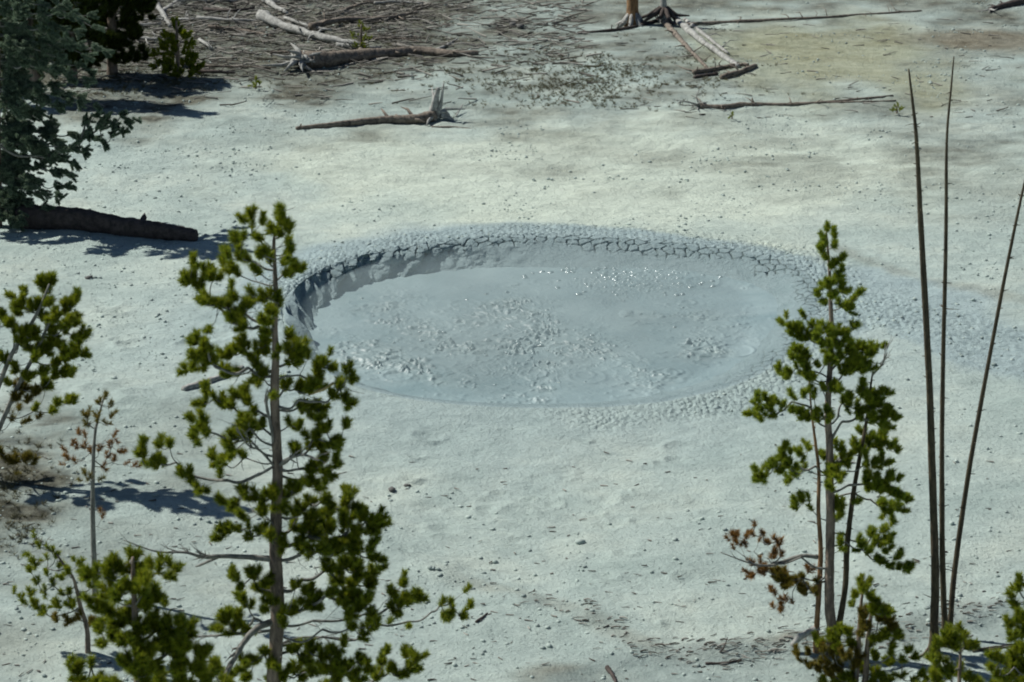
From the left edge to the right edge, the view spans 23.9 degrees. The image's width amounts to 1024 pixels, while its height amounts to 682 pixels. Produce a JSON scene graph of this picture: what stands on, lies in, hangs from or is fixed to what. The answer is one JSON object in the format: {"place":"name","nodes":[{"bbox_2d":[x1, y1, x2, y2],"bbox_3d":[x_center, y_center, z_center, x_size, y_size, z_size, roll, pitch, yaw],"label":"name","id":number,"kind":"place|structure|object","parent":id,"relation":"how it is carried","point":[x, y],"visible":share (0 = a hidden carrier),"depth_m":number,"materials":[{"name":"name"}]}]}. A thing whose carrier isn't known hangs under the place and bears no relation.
{"place":"outdoors","nodes":[
{"label":"outdoors","id":0,"kind":"place"},
{"bbox_2d":[0,0,1023,681],"bbox_3d":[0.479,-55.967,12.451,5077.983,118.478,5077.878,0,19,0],"label":"ground","id":1,"kind":"structure","parent":0,"point":[676,450],"depth_m":32.10,"materials":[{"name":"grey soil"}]},
{"bbox_2d":[0,0,90,94],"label":"pine tree","id":2,"kind":"object","parent":1,"relation":"on","point":[64,22],"visible":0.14,"depth_m":43.01,"materials":[{"name":"green plant"}]},
{"bbox_2d":[0,269,92,476],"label":"pine tree","id":3,"kind":"object","parent":1,"relation":"on","point":[41,346],"visible":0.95,"depth_m":25.93,"materials":[{"name":"green plant"}]},
{"bbox_2d":[10,528,101,653],"bbox_3d":[-4.244,2.399,22.471,0.936,1.343,0.429,3,19,9],"label":"pine","id":4,"kind":"object","parent":1,"relation":"on","point":[71,604],"visible":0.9,"depth_m":22.45,"materials":[{"name":"green plant"}]},
{"bbox_2d":[0,0,142,232],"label":"spruce tree","id":5,"kind":"object","parent":1,"relation":"on","point":[18,43],"visible":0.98,"depth_m":35.12,"materials":[{"name":"green plant"}]},
{"bbox_2d":[53,0,108,77],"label":"pine tree","id":6,"kind":"object","parent":1,"relation":"on","point":[92,35],"visible":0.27,"depth_m":44.60,"materials":[{"name":"green plant"}]},
{"bbox_2d":[57,390,142,593],"bbox_3d":[-3.991,1.519,23.414,0.853,2.399,0.476,0,19,0],"label":"pine","id":7,"kind":"object","parent":1,"relation":"on","point":[91,474],"visible":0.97,"depth_m":23.34,"materials":[{"name":"brown plant"}]},
{"bbox_2d":[15,204,198,241],"bbox_3d":[-5.932,-1.756,35.534,2.847,0.416,0.511,4,20,12],"label":"fallen log","id":8,"kind":"object","parent":1,"relation":"on","point":[75,218],"visible":0.98,"depth_m":35.45,"materials":[{"name":"brown wood"}]},
{"bbox_2d":[91,0,159,74],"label":"pine tree","id":9,"kind":"object","parent":1,"relation":"on","point":[116,38],"visible":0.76,"depth_m":45.06,"materials":[{"name":"green plant"}]},
{"bbox_2d":[128,32,158,43],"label":"fallen log","id":10,"kind":"object","parent":1,"relation":"on","point":[146,38],"visible":0.36,"depth_m":48.02,"materials":[{"name":"grey wood"}]},
{"bbox_2d":[61,542,234,681],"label":"pine","id":11,"kind":"object","parent":1,"relation":"on","point":[138,662],"visible":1,"depth_m":18.48,"materials":[{"name":"green plant"}]},
{"bbox_2d":[139,20,160,24],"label":"fallen log","id":12,"kind":"object","parent":1,"relation":"on","point":[157,23],"visible":0.31,"depth_m":49.29,"materials":[{"name":"grey wood"}]},
{"bbox_2d":[155,2,171,27],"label":"fallen log","id":13,"kind":"object","parent":1,"relation":"on","point":[160,9],"visible":0.6,"depth_m":50.14,"materials":[{"name":"grey wood"}]},
{"bbox_2d":[142,10,194,20],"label":"fallen log","id":14,"kind":"object","parent":1,"relation":"on","point":[161,19],"visible":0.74,"depth_m":49.88,"materials":[{"name":"grey wood"}]},
{"bbox_2d":[147,16,205,79],"bbox_3d":[-6.215,-5.375,44.925,1.112,1.289,0.695,-8,21,-21],"label":"young pine","id":15,"kind":"object","parent":1,"relation":"on","point":[167,62],"visible":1,"depth_m":44.85,"materials":[{"name":"green plant"}]},
{"bbox_2d":[163,0,191,11],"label":"fallen log","id":16,"kind":"object","parent":1,"relation":"on","point":[169,5],"visible":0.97,"depth_m":51.22,"materials":[{"name":"grey wood"}]},
{"bbox_2d":[173,0,238,1],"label":"fallen log","id":17,"kind":"object","parent":1,"relation":"on","point":[204,0],"visible":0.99,"depth_m":51.48,"materials":[{"name":"grey wood"}]},
{"bbox_2d":[198,38,215,49],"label":"fallen log","id":18,"kind":"object","parent":1,"relation":"on","point":[202,41],"visible":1,"depth_m":47.59,"materials":[{"name":"grey wood"}]},
{"bbox_2d":[188,65,234,73],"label":"fallen log","id":19,"kind":"object","parent":1,"relation":"on","point":[202,71],"visible":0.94,"depth_m":45.39,"materials":[{"name":"grey wood"}]},
{"bbox_2d":[181,365,244,390],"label":"fallen log","id":20,"kind":"object","parent":1,"relation":"on","point":[191,386],"visible":0.61,"depth_m":29.23,"materials":[{"name":"grey wood"}]},
{"bbox_2d":[196,9,259,21],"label":"fallen log","id":21,"kind":"object","parent":1,"relation":"on","point":[218,18],"visible":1,"depth_m":49.56,"materials":[{"name":"grey wood"}]},
{"bbox_2d":[202,1,254,12],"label":"fallen log","id":22,"kind":"object","parent":1,"relation":"on","point":[245,8],"visible":0.96,"depth_m":50.52,"materials":[{"name":"grey wood"}]},
{"bbox_2d":[195,54,276,67],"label":"fallen log","id":23,"kind":"object","parent":1,"relation":"on","point":[242,66],"visible":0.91,"depth_m":45.77,"materials":[{"name":"grey wood"}]},
{"bbox_2d":[208,23,275,36],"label":"fallen log","id":24,"kind":"object","parent":1,"relation":"on","point":[217,26],"visible":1,"depth_m":48.88,"materials":[{"name":"grey wood"}]},
{"bbox_2d":[247,75,261,88],"bbox_3d":[-4.711,-4.696,44.370,0.249,0.454,0.311,-15,24,-36],"label":"young pine","id":25,"kind":"object","parent":1,"relation":"on","point":[256,80],"visible":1,"depth_m":44.33,"materials":[{"name":"green plant"}]},
{"bbox_2d":[261,0,288,13],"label":"fallen log","id":26,"kind":"object","parent":1,"relation":"on","point":[272,3],"visible":1,"depth_m":50.85,"materials":[{"name":"grey wood"}]},
{"bbox_2d":[262,47,316,53],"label":"fallen log","id":27,"kind":"object","parent":1,"relation":"on","point":[276,52],"visible":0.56,"depth_m":47.23,"materials":[{"name":"grey wood"}]},
{"bbox_2d":[119,199,475,681],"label":"pine tree","id":28,"kind":"object","parent":1,"relation":"on","point":[351,600],"visible":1,"depth_m":19.41,"materials":[{"name":"green plant"}]},
{"bbox_2d":[283,16,331,30],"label":"fallen log","id":29,"kind":"object","parent":1,"relation":"on","point":[296,21],"visible":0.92,"depth_m":49.21,"materials":[{"name":"grey wood"}]},
{"bbox_2d":[256,9,359,44],"bbox_3d":[-4.154,-6.264,48.408,0.733,0.296,3.211,-13,23,-33],"label":"fallen log","id":30,"kind":"object","parent":1,"relation":"on","point":[266,16],"visible":1,"depth_m":48.41,"materials":[{"name":"grey wood"}]},
{"bbox_2d":[45,0,603,106],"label":"twig litter","id":31,"kind":"object","parent":1,"relation":"on","point":[401,28],"visible":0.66,"depth_m":48.73,"materials":[{"name":"brown wood"}]},
{"bbox_2d":[340,0,373,10],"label":"fallen log","id":32,"kind":"object","parent":1,"relation":"on","point":[354,5],"visible":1,"depth_m":50.87,"materials":[{"name":"grey wood"}]},
{"bbox_2d":[336,40,380,47],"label":"fallen log","id":33,"kind":"object","parent":1,"relation":"on","point":[343,44],"visible":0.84,"depth_m":47.37,"materials":[{"name":"grey wood"}]},
{"bbox_2d":[349,20,372,48],"bbox_3d":[-2.937,-5.913,47.260,0.494,0.745,0.624,0,19,0],"label":"young pine","id":34,"kind":"object","parent":1,"relation":"on","point":[365,38],"visible":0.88,"depth_m":47.17,"materials":[{"name":"green plant"}]},
{"bbox_2d":[308,11,417,29],"bbox_3d":[-3.054,-6.649,49.620,2.642,0.294,0.558,-12,22,-30],"label":"fallen log","id":35,"kind":"object","parent":1,"relation":"on","point":[321,23],"visible":0.99,"depth_m":49.56,"materials":[{"name":"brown wood"}]},
{"bbox_2d":[261,43,478,72],"bbox_3d":[-2.797,-5.509,46.380,4.355,0.502,1.106,-9,21,-23],"label":"fallen log","id":36,"kind":"object","parent":1,"relation":"on","point":[308,60],"visible":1,"depth_m":46.32,"materials":[{"name":"grey wood"}]},
{"bbox_2d":[295,83,464,129],"bbox_3d":[-2.208,-4.016,41.946,3.046,0.766,1.105,-15,24,-37],"label":"driftwood","id":37,"kind":"object","parent":1,"relation":"on","point":[435,112],"visible":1,"depth_m":42.11,"materials":[{"name":"grey wood"}]},
{"bbox_2d":[374,0,421,3],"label":"fallen log","id":38,"kind":"object","parent":1,"relation":"on","point":[382,2],"visible":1,"depth_m":51.33,"materials":[{"name":"grey wood"}]},
{"bbox_2d":[374,34,424,42],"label":"fallen log","id":39,"kind":"object","parent":1,"relation":"on","point":[385,38],"visible":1,"depth_m":48.07,"materials":[{"name":"grey wood"}]},
{"bbox_2d":[0,0,813,557],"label":"ground cover","id":40,"kind":"object","parent":1,"relation":"on","point":[460,70],"visible":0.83,"depth_m":44.69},
{"bbox_2d":[431,126,471,128],"bbox_3d":[-1.004,-3.698,41.852,0.784,0.048,0.111,2,19,6],"label":"stick","id":41,"kind":"object","parent":1,"relation":"on","point":[448,127],"visible":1,"depth_m":41.87,"materials":[{"name":"grey wood"}]},
{"bbox_2d":[437,38,472,48],"bbox_3d":[-1.157,-5.879,47.740,0.703,0.177,1.292,3,19,9],"label":"fallen branch","id":42,"kind":"object","parent":1,"relation":"on","point":[447,43],"visible":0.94,"depth_m":47.76,"materials":[{"name":"grey wood"}]},
{"bbox_2d":[475,612,487,622],"bbox_3d":[-0.288,2.671,23.362,0.033,0.038,0.247,9,21,25],"label":"stick","id":43,"kind":"object","parent":1,"relation":"on","point":[480,618],"visible":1,"depth_m":23.33,"materials":[{"name":"grey wood"}]},
{"bbox_2d":[2,444,1010,681],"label":"bark crumbs","id":44,"kind":"object","parent":1,"relation":"on","point":[915,560],"visible":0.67,"depth_m":23.96,"materials":[{"name":"brown wood"}]},
{"bbox_2d":[516,23,523,28],"bbox_3d":[0.168,-6.422,49.349,0.172,0.115,0.179,15,24,36],"label":"stone","id":45,"kind":"object","parent":1,"relation":"on","point":[520,26],"visible":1,"depth_m":49.29,"materials":[{"name":"grey stone"}]},
{"bbox_2d":[309,267,777,403],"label":"mud pool","id":46,"kind":"structure","parent":1,"relation":"in","point":[724,324],"depth_m":31.79,"materials":[{"name":"grey soil"}]},
{"bbox_2d":[360,265,722,398],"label":"mud bubbles","id":47,"kind":"object","parent":46,"relation":"on","point":[568,270],"visible":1,"depth_m":33.83,"materials":[{"name":"grey soil"}]},
{"bbox_2d":[575,539,585,543],"bbox_3d":[0.710,2.084,25.111,0.114,0.049,0.071,-3,19,-9],"label":"stone","id":48,"kind":"object","parent":1,"relation":"on","point":[580,541],"visible":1,"depth_m":25.09,"materials":[{"name":"grey stone"}]},
{"bbox_2d":[578,20,637,33],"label":"fallen log","id":49,"kind":"object","parent":1,"relation":"on","point":[616,29],"visible":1,"depth_m":49.12,"materials":[{"name":"grey wood"}]},
{"bbox_2d":[605,665,616,681],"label":"stick","id":50,"kind":"object","parent":1,"relation":"on","point":[608,669],"visible":1,"depth_m":22.37,"materials":[{"name":"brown wood"}]},
{"bbox_2d":[615,0,643,28],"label":"pine tree","id":51,"kind":"object","parent":1,"relation":"on","point":[632,17],"visible":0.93,"depth_m":49.46,"materials":[{"name":"orange plant"}]},
{"bbox_2d":[640,16,657,25],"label":"fallen log","id":52,"kind":"object","parent":1,"relation":"on","point":[649,22],"visible":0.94,"depth_m":49.58,"materials":[{"name":"brown wood"}]},
{"bbox_2d":[641,0,689,24],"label":"tree stump","id":53,"kind":"object","parent":1,"relation":"on","point":[663,10],"visible":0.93,"depth_m":49.51,"materials":[{"name":"grey wood"}]},
{"bbox_2d":[660,19,710,67],"bbox_3d":[3.389,-5.959,47.714,0.613,0.256,4.608,-2,19,-7],"label":"fallen log","id":54,"kind":"object","parent":1,"relation":"on","point":[673,31],"visible":0.99,"depth_m":47.59,"materials":[{"name":"grey wood"}]},
{"bbox_2d":[693,59,718,78],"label":"fallen log","id":55,"kind":"object","parent":1,"relation":"on","point":[704,75],"visible":1,"depth_m":45.13,"materials":[{"name":"brown wood"}]},
{"bbox_2d":[673,16,739,67],"bbox_3d":[3.823,-5.918,47.754,0.321,0.201,4.505,-4,20,-11],"label":"fallen log","id":56,"kind":"object","parent":1,"relation":"on","point":[687,29],"visible":0.99,"depth_m":47.75,"materials":[{"name":"grey wood"}]},
{"bbox_2d":[682,17,733,54],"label":"fallen log","id":57,"kind":"object","parent":1,"relation":"on","point":[700,31],"visible":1,"depth_m":48.12,"materials":[{"name":"grey wood"}]},
{"bbox_2d":[674,60,748,74],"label":"fallen log","id":58,"kind":"object","parent":1,"relation":"on","point":[710,69],"visible":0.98,"depth_m":45.52,"materials":[{"name":"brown wood"}]},
{"bbox_2d":[705,659,741,664],"bbox_3d":[1.979,3.001,22.577,0.352,0.029,0.044,-3,20,-10],"label":"stick","id":59,"kind":"object","parent":1,"relation":"on","point":[708,663],"visible":1,"depth_m":22.55,"materials":[{"name":"grey wood"}]},
{"bbox_2d":[719,63,757,78],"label":"fallen log","id":60,"kind":"object","parent":1,"relation":"on","point":[738,71],"visible":1,"depth_m":45.24,"materials":[{"name":"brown wood"}]},
{"bbox_2d":[520,590,1023,669],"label":"twig debris","id":61,"kind":"object","parent":1,"relation":"on","point":[739,642],"visible":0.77,"depth_m":22.88,"materials":[{"name":"brown wood"}]},
{"bbox_2d":[524,18,1023,118],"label":"twig debris","id":62,"kind":"object","parent":1,"relation":"on","point":[771,44],"visible":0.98,"depth_m":45.38,"materials":[{"name":"brown wood"}]},
{"bbox_2d":[676,90,892,108],"bbox_3d":[4.895,-4.350,43.136,4.085,0.376,0.598,-2,19,-7],"label":"fallen log","id":63,"kind":"object","parent":1,"relation":"on","point":[700,104],"visible":1,"depth_m":43.17,"materials":[{"name":"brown wood"}]},
{"bbox_2d":[679,2,921,26],"bbox_3d":[6.051,-6.743,50.039,5.490,0.240,0.702,-8,21,-22],"label":"fallen log","id":64,"kind":"object","parent":1,"relation":"on","point":[740,20],"visible":1,"depth_m":49.75,"materials":[{"name":"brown wood"}]},
{"bbox_2d":[790,391,835,653],"bbox_3d":[2.817,1.712,22.262,0.385,2.836,0.234,17,25,40],"label":"dead sapling","id":65,"kind":"object","parent":1,"relation":"on","point":[799,637],"visible":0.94,"depth_m":22.40,"materials":[{"name":"grey wood"}]},
{"bbox_2d":[720,219,917,656],"bbox_3d":[2.829,0.971,21.945,1.884,4.451,0.755,-1,19,-3],"label":"pine tree","id":66,"kind":"object","parent":1,"relation":"on","point":[855,361],"visible":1,"depth_m":21.85,"materials":[{"name":"green plant"}]},
{"bbox_2d":[791,571,929,681],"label":"pine","id":67,"kind":"object","parent":1,"relation":"on","point":[878,610],"visible":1,"depth_m":21.71,"materials":[{"name":"green plant"}]},
{"bbox_2d":[826,100,895,102],"bbox_3d":[5.974,-4.271,43.311,1.825,0.080,0.100,0,19,-1],"label":"stick","id":68,"kind":"object","parent":1,"relation":"on","point":[858,101],"visible":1,"depth_m":43.27,"materials":[{"name":"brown wood"}]},
{"bbox_2d":[836,337,892,655],"bbox_3d":[3.171,1.500,22.181,0.592,3.298,0.217,-3,19,-10],"label":"dead sapling","id":69,"kind":"object","parent":1,"relation":"on","point":[843,599],"visible":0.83,"depth_m":22.25,"materials":[{"name":"wood"}]},
{"bbox_2d":[890,101,903,113],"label":"young pine","id":70,"kind":"object","parent":1,"relation":"on","point":[896,106],"visible":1,"depth_m":42.42,"materials":[{"name":"green plant"}]},
{"bbox_2d":[905,69,941,651],"bbox_3d":[3.717,0.339,21.753,0.607,5.686,0.204,3,19,9],"label":"dead pole","id":71,"kind":"object","parent":1,"relation":"on","point":[935,572],"visible":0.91,"depth_m":21.82,"materials":[{"name":"brown wood"}]},
{"bbox_2d":[937,56,959,628],"bbox_3d":[3.971,0.269,21.846,0.361,5.770,0.222,9,21,23],"label":"dead pole","id":72,"kind":"object","parent":1,"relation":"on","point":[942,587],"visible":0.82,"depth_m":21.95,"materials":[{"name":"brown wood"}]},
{"bbox_2d":[915,620,985,681],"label":"pine","id":73,"kind":"object","parent":1,"relation":"on","point":[953,636],"visible":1,"depth_m":20.80,"materials":[{"name":"green plant"}]},
{"bbox_2d":[947,182,1023,623],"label":"dead pole","id":74,"kind":"object","parent":1,"relation":"on","point":[952,597],"visible":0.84,"depth_m":22.25,"materials":[{"name":"brown wood"}]},
{"bbox_2d":[972,645,1012,651],"bbox_3d":[4.512,2.885,22.642,0.421,0.036,0.036,-4,20,-11],"label":"stick","id":75,"kind":"object","parent":1,"relation":"on","point":[978,650],"visible":0.55,"depth_m":22.61,"materials":[{"name":"brown wood"}]},
{"bbox_2d":[980,644,1012,648],"bbox_3d":[4.548,2.871,22.686,0.405,0.032,0.026,-4,20,-12],"label":"stick","id":76,"kind":"object","parent":1,"relation":"on","point":[996,646],"visible":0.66,"depth_m":22.67,"materials":[{"name":"grey wood"}]},
{"bbox_2d":[976,0,1023,13],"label":"fallen log","id":77,"kind":"object","parent":1,"relation":"on","point":[1010,3],"visible":0.99,"depth_m":51.33,"materials":[{"name":"grey wood"}]},
{"bbox_2d":[983,569,1023,681],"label":"pine","id":78,"kind":"object","parent":1,"relation":"on","point":[1012,660],"visible":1,"depth_m":20.38,"materials":[{"name":"green plant"}]}
]}

